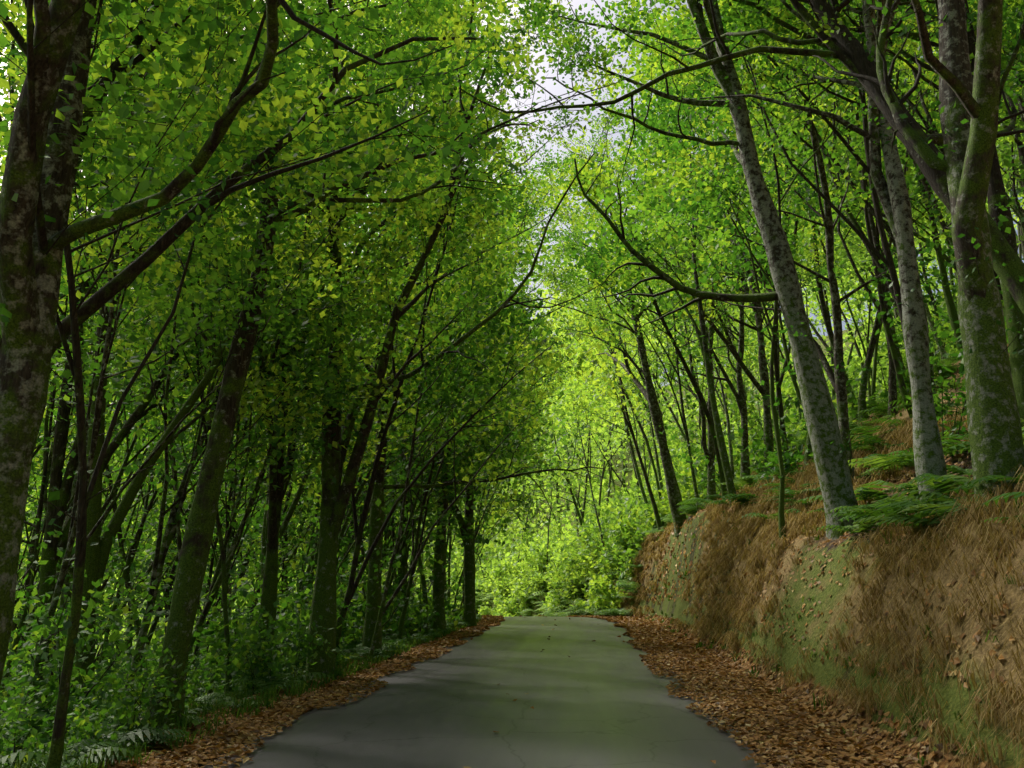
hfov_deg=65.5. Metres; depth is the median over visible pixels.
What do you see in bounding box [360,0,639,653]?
tree
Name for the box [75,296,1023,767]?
terrain
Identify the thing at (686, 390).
tree
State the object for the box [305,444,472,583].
tree
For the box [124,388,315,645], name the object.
tree
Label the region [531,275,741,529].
tree
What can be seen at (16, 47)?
tree
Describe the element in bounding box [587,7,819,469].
tree
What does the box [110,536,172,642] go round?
tree
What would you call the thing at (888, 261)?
tree
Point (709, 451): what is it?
tree
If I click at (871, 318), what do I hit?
tree
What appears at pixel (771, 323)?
tree
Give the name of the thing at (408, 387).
tree
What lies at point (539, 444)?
tree
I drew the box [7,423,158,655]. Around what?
tree
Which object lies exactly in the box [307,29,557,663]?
tree
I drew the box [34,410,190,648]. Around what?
tree
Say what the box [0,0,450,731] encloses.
tree
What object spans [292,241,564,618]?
tree
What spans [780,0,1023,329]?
tree
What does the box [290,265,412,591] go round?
tree
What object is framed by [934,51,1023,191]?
tree
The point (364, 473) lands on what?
tree
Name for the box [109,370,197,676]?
tree
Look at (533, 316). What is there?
tree
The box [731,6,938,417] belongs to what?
tree
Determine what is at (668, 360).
tree
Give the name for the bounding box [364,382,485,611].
tree
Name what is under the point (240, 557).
tree
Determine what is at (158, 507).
tree
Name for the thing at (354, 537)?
tree
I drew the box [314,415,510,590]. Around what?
tree
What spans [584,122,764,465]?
tree
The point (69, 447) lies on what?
tree
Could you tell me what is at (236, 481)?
tree
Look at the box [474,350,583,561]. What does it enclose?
tree
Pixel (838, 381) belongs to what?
tree
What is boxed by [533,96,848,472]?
tree
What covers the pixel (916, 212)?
tree
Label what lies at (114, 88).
tree
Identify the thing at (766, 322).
tree
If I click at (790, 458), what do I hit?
understory
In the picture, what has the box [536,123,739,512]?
tree
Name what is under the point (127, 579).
tree
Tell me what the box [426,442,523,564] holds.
tree
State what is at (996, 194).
tree
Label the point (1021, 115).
tree
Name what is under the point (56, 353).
tree
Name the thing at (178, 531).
tree
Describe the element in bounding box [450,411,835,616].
thicket
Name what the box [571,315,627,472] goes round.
tree
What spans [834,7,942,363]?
tree
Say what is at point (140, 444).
tree
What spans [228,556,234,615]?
tree
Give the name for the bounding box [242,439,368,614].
tree
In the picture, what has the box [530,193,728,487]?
tree
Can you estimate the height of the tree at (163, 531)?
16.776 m
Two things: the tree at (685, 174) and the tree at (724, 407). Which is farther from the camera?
the tree at (724, 407)
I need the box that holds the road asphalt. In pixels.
[202,616,766,767]
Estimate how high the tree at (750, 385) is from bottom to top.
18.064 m
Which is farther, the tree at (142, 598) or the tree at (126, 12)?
the tree at (142, 598)
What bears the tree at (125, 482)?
on the terrain at (831, 594)
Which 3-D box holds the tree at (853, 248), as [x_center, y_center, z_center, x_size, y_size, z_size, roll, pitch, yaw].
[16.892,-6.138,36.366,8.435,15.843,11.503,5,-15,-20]
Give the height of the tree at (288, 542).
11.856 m
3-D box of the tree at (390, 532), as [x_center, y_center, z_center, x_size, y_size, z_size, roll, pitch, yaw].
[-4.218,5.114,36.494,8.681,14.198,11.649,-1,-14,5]
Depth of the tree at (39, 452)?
22.70 m
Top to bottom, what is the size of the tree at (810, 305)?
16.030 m
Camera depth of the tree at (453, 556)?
45.12 m
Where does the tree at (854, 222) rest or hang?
on the terrain at (831, 594)
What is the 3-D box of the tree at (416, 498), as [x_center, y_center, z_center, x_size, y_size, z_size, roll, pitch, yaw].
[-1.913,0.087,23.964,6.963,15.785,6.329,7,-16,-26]
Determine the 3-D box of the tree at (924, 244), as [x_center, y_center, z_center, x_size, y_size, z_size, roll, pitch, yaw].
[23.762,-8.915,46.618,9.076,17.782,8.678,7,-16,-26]
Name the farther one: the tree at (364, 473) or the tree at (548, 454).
the tree at (548, 454)
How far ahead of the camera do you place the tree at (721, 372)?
63.53 m
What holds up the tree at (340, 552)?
on the terrain at (831, 594)
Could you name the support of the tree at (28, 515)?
on the terrain at (831, 594)
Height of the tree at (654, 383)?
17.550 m
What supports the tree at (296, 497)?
on the terrain at (831, 594)
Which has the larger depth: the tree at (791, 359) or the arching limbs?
the tree at (791, 359)
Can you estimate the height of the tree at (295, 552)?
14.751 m
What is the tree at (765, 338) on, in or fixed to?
on the terrain at (831, 594)
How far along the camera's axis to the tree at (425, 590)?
24.43 m
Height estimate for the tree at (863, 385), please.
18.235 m
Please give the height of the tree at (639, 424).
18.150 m
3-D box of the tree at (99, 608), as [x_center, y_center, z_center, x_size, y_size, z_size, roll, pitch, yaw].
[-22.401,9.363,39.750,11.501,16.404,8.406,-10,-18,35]
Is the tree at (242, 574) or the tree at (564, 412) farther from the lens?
the tree at (564, 412)
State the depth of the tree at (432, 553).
39.30 m
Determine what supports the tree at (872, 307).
on the terrain at (831, 594)
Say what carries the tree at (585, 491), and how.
on the terrain at (831, 594)
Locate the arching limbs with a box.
[47,0,947,534]
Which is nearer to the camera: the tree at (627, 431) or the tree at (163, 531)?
the tree at (163, 531)
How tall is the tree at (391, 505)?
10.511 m
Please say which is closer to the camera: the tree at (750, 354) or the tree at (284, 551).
the tree at (284, 551)
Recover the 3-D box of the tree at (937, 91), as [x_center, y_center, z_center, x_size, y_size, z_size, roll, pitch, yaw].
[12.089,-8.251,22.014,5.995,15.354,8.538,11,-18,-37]
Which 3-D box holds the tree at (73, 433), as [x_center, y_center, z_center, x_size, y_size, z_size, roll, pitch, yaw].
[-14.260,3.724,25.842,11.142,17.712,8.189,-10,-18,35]
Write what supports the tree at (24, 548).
on the terrain at (831, 594)
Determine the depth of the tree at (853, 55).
12.61 m
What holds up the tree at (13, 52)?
on the terrain at (831, 594)
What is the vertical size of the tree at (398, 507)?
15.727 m
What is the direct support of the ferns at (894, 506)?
on the terrain at (831, 594)
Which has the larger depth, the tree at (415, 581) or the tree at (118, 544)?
the tree at (415, 581)
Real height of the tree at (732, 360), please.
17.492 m
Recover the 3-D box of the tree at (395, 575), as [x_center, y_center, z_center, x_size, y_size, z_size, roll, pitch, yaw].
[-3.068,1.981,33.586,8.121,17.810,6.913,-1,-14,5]
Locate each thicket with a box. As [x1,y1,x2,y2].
[16,552,448,705]
[200,235,1023,611]
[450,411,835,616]
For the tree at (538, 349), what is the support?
on the terrain at (831, 594)
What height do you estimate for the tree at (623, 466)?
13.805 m
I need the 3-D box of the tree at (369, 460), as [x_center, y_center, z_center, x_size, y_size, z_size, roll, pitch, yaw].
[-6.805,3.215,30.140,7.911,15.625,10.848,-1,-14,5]
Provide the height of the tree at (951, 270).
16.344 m
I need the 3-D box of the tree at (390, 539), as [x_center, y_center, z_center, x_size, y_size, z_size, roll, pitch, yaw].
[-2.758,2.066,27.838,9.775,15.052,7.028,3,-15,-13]
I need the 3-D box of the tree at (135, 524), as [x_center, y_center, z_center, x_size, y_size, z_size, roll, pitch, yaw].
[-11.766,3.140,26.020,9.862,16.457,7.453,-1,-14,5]
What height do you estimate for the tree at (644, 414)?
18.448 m
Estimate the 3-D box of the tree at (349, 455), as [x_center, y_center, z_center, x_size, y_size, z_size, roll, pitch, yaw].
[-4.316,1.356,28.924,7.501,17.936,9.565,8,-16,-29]
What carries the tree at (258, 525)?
on the terrain at (831, 594)
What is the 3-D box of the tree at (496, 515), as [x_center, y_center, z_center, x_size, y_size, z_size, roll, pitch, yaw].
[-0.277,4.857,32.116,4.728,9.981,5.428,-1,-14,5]
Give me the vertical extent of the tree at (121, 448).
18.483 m
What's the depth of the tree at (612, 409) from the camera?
48.55 m
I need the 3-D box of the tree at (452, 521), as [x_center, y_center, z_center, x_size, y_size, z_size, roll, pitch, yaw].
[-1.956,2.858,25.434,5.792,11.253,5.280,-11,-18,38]
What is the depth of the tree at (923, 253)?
53.75 m
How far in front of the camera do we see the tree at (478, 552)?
62.05 m
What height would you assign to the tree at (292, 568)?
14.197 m
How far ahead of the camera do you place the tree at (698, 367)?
76.29 m
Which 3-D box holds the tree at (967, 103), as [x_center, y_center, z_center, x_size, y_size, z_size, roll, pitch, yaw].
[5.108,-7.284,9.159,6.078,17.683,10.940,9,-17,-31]
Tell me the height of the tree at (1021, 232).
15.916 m
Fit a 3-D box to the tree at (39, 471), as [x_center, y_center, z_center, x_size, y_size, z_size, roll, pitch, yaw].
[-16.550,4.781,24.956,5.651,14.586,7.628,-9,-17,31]
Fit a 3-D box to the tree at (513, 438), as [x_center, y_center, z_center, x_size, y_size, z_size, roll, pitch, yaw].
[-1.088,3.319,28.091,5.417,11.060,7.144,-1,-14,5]
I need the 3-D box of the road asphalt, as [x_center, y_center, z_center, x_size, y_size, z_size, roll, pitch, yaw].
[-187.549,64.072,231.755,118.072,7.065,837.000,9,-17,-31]
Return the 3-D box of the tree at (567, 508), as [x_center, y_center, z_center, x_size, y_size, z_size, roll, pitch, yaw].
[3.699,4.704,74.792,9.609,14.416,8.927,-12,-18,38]
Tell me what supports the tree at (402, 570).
on the terrain at (831, 594)
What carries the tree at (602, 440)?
on the terrain at (831, 594)
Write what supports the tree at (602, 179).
on the terrain at (831, 594)
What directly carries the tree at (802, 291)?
on the terrain at (831, 594)
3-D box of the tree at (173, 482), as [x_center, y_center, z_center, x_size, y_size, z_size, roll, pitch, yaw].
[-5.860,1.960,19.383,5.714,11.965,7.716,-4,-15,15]
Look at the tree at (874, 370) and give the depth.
38.93 m
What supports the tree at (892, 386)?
on the terrain at (831, 594)
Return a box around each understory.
[0,507,452,756]
[414,249,1023,598]
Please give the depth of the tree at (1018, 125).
26.97 m
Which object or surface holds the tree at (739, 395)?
on the terrain at (831, 594)
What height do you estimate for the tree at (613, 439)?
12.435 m
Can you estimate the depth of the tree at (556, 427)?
34.34 m
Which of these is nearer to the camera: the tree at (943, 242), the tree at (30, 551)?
the tree at (30, 551)
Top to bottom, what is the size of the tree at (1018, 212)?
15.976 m
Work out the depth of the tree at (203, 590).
19.51 m
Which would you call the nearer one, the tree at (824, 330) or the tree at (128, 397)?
the tree at (128, 397)
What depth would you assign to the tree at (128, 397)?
14.43 m
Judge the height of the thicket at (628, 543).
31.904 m
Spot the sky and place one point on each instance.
(558, 89)
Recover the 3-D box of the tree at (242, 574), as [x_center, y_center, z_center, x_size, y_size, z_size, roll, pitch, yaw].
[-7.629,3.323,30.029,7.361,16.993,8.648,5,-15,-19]
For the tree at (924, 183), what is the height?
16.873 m
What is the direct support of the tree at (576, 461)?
on the terrain at (831, 594)
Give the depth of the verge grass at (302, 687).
10.49 m
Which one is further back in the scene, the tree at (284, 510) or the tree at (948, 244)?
the tree at (948, 244)
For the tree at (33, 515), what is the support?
on the terrain at (831, 594)
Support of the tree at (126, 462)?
on the terrain at (831, 594)
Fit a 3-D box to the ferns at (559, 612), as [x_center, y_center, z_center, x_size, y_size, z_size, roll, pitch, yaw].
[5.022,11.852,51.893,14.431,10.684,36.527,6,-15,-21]
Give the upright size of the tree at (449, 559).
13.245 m
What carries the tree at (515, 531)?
on the terrain at (831, 594)
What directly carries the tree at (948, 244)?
on the terrain at (831, 594)
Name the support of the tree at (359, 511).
on the terrain at (831, 594)
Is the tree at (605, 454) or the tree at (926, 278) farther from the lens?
the tree at (605, 454)
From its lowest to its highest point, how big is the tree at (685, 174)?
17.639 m
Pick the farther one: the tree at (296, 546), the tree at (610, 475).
the tree at (610, 475)
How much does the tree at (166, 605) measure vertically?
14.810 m
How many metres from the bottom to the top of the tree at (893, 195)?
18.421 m
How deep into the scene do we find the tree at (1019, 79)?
19.88 m
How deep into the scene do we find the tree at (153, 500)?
21.85 m
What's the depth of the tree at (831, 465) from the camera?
15.66 m
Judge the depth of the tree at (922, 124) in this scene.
32.05 m
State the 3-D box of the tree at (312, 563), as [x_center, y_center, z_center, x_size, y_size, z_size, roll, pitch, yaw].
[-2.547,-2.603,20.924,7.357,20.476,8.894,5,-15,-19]
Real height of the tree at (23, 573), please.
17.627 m
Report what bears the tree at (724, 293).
on the terrain at (831, 594)
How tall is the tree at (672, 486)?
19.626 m
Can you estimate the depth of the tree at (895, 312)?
45.66 m
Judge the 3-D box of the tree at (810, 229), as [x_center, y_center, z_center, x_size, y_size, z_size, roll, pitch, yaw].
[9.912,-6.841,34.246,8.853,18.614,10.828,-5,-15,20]
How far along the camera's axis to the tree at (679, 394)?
77.09 m
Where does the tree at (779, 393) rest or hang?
on the terrain at (831, 594)
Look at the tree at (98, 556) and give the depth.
11.64 m
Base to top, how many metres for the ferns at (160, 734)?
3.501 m
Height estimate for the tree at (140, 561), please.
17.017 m
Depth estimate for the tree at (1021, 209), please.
37.98 m
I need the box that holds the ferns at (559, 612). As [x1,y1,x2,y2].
[451,471,753,616]
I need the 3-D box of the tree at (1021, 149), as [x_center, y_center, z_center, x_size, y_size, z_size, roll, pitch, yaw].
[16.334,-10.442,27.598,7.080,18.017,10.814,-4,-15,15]
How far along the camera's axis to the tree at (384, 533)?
34.06 m
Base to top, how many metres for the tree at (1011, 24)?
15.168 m
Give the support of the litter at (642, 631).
on the terrain at (831, 594)
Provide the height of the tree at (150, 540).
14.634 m
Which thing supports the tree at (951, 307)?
on the terrain at (831, 594)
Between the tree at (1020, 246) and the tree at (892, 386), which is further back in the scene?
the tree at (1020, 246)
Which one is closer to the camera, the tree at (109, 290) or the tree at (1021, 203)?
the tree at (109, 290)
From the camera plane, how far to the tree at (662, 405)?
82.28 m
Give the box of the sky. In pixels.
[0,0,1023,480]
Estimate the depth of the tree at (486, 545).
43.13 m
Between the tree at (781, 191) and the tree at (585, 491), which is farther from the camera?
the tree at (585, 491)
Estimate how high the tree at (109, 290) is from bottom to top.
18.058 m
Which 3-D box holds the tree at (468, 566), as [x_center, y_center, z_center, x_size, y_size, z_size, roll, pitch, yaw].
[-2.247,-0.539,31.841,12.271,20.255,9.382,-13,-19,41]
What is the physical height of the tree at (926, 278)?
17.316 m
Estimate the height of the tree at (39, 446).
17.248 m
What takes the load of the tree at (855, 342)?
on the terrain at (831, 594)
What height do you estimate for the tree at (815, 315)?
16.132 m
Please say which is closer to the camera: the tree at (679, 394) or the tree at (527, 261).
the tree at (527, 261)
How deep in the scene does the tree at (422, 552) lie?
35.56 m
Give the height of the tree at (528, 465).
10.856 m
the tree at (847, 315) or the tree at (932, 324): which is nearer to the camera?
the tree at (932, 324)
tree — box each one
[0,0,234,422]
[0,0,247,450]
[0,0,310,411]
[0,0,365,685]
[0,0,387,749]
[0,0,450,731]
[0,0,504,668]
[0,0,506,767]
[0,0,524,356]
[0,1,253,713]
[0,42,283,711]
[0,72,413,458]
[0,170,196,684]
[1,4,296,700]
[2,288,203,712]
[2,382,260,677]
[5,179,181,690]
[6,428,137,664]
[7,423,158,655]
[14,475,163,645]
[14,485,39,613]
[15,415,72,611]
[20,0,425,717]
[20,222,360,676]
[20,398,189,592]
[21,476,45,543]
[22,231,365,648]
[23,313,151,531]
[28,390,237,664]
[29,316,110,482]
[29,368,115,506]
[31,440,181,666]
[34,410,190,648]
[43,309,254,663]
[73,122,432,695]
[82,35,417,707]
[83,152,420,704]
[85,63,393,698]
[102,430,316,663]
[103,175,375,705]
[105,411,260,611]
[107,265,393,666]
[108,490,249,669]
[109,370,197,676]
[109,415,267,696]
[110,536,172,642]
[114,410,298,632]
[114,411,359,640]
[116,278,406,631]
[120,319,320,672]
[122,209,462,660]
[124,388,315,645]
[138,40,459,614]
[145,0,605,731]
[155,520,258,646]
[158,382,350,669]
[165,0,529,612]
[190,441,402,628]
[199,442,310,607]
[206,252,386,672]
[216,479,309,612]
[223,484,315,579]
[227,405,367,586]
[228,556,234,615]
[229,204,377,645]
[235,519,341,590]
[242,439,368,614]
[246,509,315,577]
[257,0,653,678]
[261,472,296,615]
[276,225,478,634]
[277,470,358,614]
[287,164,583,595]
[288,0,536,632]
[289,400,444,616]
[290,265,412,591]
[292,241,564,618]
[293,516,391,593]
[297,176,510,592]
[303,212,519,599]
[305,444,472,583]
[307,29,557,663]
[311,252,437,597]
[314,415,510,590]
[338,181,542,646]
[339,488,463,584]
[341,448,433,593]
[344,491,417,591]
[345,250,440,543]
[348,441,508,549]
[352,194,614,640]
[352,508,491,594]
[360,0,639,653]
[360,315,563,577]
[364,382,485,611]
[365,218,591,659]
[366,258,535,633]
[369,310,533,625]
[381,214,569,600]
[388,183,599,630]
[391,326,590,586]
[392,283,533,602]
[395,513,455,562]
[413,500,482,586]
[414,147,594,630]
[416,132,600,626]
[416,448,461,590]
[417,327,577,608]
[418,484,522,586]
[424,349,558,613]
[426,367,581,621]
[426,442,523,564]
[429,437,541,616]
[446,393,562,608]
[456,294,611,617]
[458,409,561,619]
[463,462,546,590]
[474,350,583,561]
[487,389,602,545]
[500,0,865,539]
[505,436,585,531]
[515,281,559,330]
[516,352,582,584]
[517,89,710,536]
[517,217,664,509]
[520,339,627,580]
[522,281,644,499]
[523,373,600,542]
[524,294,583,568]
[529,140,816,499]
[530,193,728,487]
[530,385,580,528]
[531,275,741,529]
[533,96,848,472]
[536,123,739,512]
[541,337,638,552]
[541,379,662,516]
[542,311,701,503]
[546,375,583,510]
[552,246,664,502]
[561,345,613,505]
[569,388,621,490]
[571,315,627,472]
[576,130,769,478]
[582,0,771,506]
[582,384,661,491]
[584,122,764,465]
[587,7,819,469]
[588,0,1023,480]
[590,0,875,538]
[591,287,725,439]
[594,296,668,476]
[596,154,753,499]
[599,357,665,487]
[617,64,806,378]
[618,282,673,413]
[622,142,750,481]
[622,239,780,470]
[628,56,849,256]
[629,3,852,435]
[630,215,758,430]
[630,252,780,483]
[638,298,698,447]
[643,245,772,434]
[644,0,941,376]
[644,0,966,501]
[645,317,721,411]
[647,220,774,337]
[652,334,692,432]
[654,320,793,440]
[655,128,815,447]
[661,2,962,415]
[666,70,835,452]
[670,0,1023,313]
[673,0,1023,426]
[678,13,939,419]
[684,328,796,420]
[696,94,859,419]
[696,309,746,413]
[703,234,815,410]
[714,210,817,420]
[714,233,844,373]
[722,4,957,300]
[722,229,871,380]
[723,113,808,377]
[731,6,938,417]
[731,103,924,408]
[733,210,861,342]
[752,82,917,400]
[754,167,870,386]
[759,0,1023,99]
[763,163,899,316]
[764,286,849,367]
[765,71,909,392]
[771,85,951,307]
[773,46,962,350]
[779,8,1004,421]
[779,127,951,364]
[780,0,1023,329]
[789,102,1009,413]
[801,250,882,378]
[804,238,881,380]
[805,197,955,349]
[816,111,945,345]
[817,0,1023,201]
[820,0,1023,512]
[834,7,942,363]
[836,229,934,344]
[854,0,1023,97]
[854,183,1005,290]
[860,47,957,312]
[861,53,951,255]
[867,8,1023,159]
[868,210,948,286]
[892,184,1019,291]
[894,1,1023,163]
[896,0,1023,178]
[907,75,1023,224]
[912,42,1023,212]
[914,144,1020,261]
[915,82,1023,235]
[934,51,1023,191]
[986,138,1023,256]
[987,181,1023,258]
[1002,121,1023,220]
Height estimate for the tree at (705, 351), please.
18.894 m
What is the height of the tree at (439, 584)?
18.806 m
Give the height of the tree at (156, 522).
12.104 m
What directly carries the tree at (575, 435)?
on the terrain at (831, 594)
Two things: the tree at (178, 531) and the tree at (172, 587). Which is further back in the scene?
the tree at (172, 587)
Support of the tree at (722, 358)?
on the terrain at (831, 594)
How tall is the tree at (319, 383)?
11.902 m
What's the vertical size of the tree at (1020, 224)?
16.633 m
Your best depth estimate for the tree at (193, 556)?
10.88 m
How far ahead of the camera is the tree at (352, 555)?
41.70 m
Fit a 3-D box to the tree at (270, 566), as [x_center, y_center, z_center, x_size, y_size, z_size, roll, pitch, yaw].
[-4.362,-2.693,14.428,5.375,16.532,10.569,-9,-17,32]
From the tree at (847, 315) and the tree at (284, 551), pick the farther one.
the tree at (847, 315)
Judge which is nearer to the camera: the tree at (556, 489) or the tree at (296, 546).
the tree at (296, 546)
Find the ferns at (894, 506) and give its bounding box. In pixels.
[580,320,1023,584]
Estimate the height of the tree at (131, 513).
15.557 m
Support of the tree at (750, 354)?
on the terrain at (831, 594)
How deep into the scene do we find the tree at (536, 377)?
34.54 m
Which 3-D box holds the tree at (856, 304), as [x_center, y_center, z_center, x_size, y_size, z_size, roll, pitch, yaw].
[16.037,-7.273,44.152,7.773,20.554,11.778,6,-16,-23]
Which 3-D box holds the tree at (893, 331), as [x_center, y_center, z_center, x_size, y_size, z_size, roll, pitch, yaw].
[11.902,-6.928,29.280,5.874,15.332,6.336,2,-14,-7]
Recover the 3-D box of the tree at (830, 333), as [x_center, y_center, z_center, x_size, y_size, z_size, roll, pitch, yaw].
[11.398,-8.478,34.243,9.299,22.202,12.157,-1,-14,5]
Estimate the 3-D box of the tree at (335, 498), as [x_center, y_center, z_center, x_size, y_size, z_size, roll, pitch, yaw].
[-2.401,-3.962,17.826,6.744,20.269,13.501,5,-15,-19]
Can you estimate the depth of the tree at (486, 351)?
17.17 m
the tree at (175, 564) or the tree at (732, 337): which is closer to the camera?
the tree at (175, 564)
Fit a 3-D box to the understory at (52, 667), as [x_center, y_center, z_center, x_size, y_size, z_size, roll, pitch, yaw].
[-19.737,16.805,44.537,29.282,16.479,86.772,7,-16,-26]
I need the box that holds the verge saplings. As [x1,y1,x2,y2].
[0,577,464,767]
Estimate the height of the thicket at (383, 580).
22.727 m
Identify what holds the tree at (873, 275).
on the terrain at (831, 594)
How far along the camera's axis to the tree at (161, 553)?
13.10 m
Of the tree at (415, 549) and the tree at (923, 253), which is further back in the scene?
the tree at (923, 253)
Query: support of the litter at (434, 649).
on the terrain at (831, 594)
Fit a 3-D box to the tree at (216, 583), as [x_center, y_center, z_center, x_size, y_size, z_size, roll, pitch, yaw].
[-3.861,1.399,14.825,6.577,10.018,4.663,6,-16,-24]
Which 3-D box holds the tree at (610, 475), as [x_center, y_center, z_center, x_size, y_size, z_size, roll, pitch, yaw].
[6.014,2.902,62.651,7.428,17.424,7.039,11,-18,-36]
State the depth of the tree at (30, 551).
17.68 m
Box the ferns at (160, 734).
[0,614,481,767]
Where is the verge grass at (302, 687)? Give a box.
[0,614,482,767]
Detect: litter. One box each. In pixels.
[77,614,556,767]
[526,426,1023,767]
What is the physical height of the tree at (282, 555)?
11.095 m
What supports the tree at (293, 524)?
on the terrain at (831, 594)
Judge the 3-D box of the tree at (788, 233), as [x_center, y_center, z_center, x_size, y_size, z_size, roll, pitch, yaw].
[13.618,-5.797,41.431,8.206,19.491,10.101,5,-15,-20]
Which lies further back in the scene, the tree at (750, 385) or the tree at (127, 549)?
the tree at (750, 385)
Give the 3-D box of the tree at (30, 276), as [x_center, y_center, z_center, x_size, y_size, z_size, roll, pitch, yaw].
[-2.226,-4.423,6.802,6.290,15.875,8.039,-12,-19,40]
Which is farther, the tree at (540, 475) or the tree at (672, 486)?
the tree at (540, 475)
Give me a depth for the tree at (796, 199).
23.20 m
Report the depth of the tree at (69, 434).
16.42 m
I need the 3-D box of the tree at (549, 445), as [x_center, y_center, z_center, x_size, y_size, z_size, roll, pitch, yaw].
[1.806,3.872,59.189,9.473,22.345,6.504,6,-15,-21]
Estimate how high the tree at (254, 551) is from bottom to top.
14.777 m
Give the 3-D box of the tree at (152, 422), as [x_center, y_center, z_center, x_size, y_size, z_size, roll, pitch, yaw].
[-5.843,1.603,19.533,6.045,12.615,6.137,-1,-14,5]
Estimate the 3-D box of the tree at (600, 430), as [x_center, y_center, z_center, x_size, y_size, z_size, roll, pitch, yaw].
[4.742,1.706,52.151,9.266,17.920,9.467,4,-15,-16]

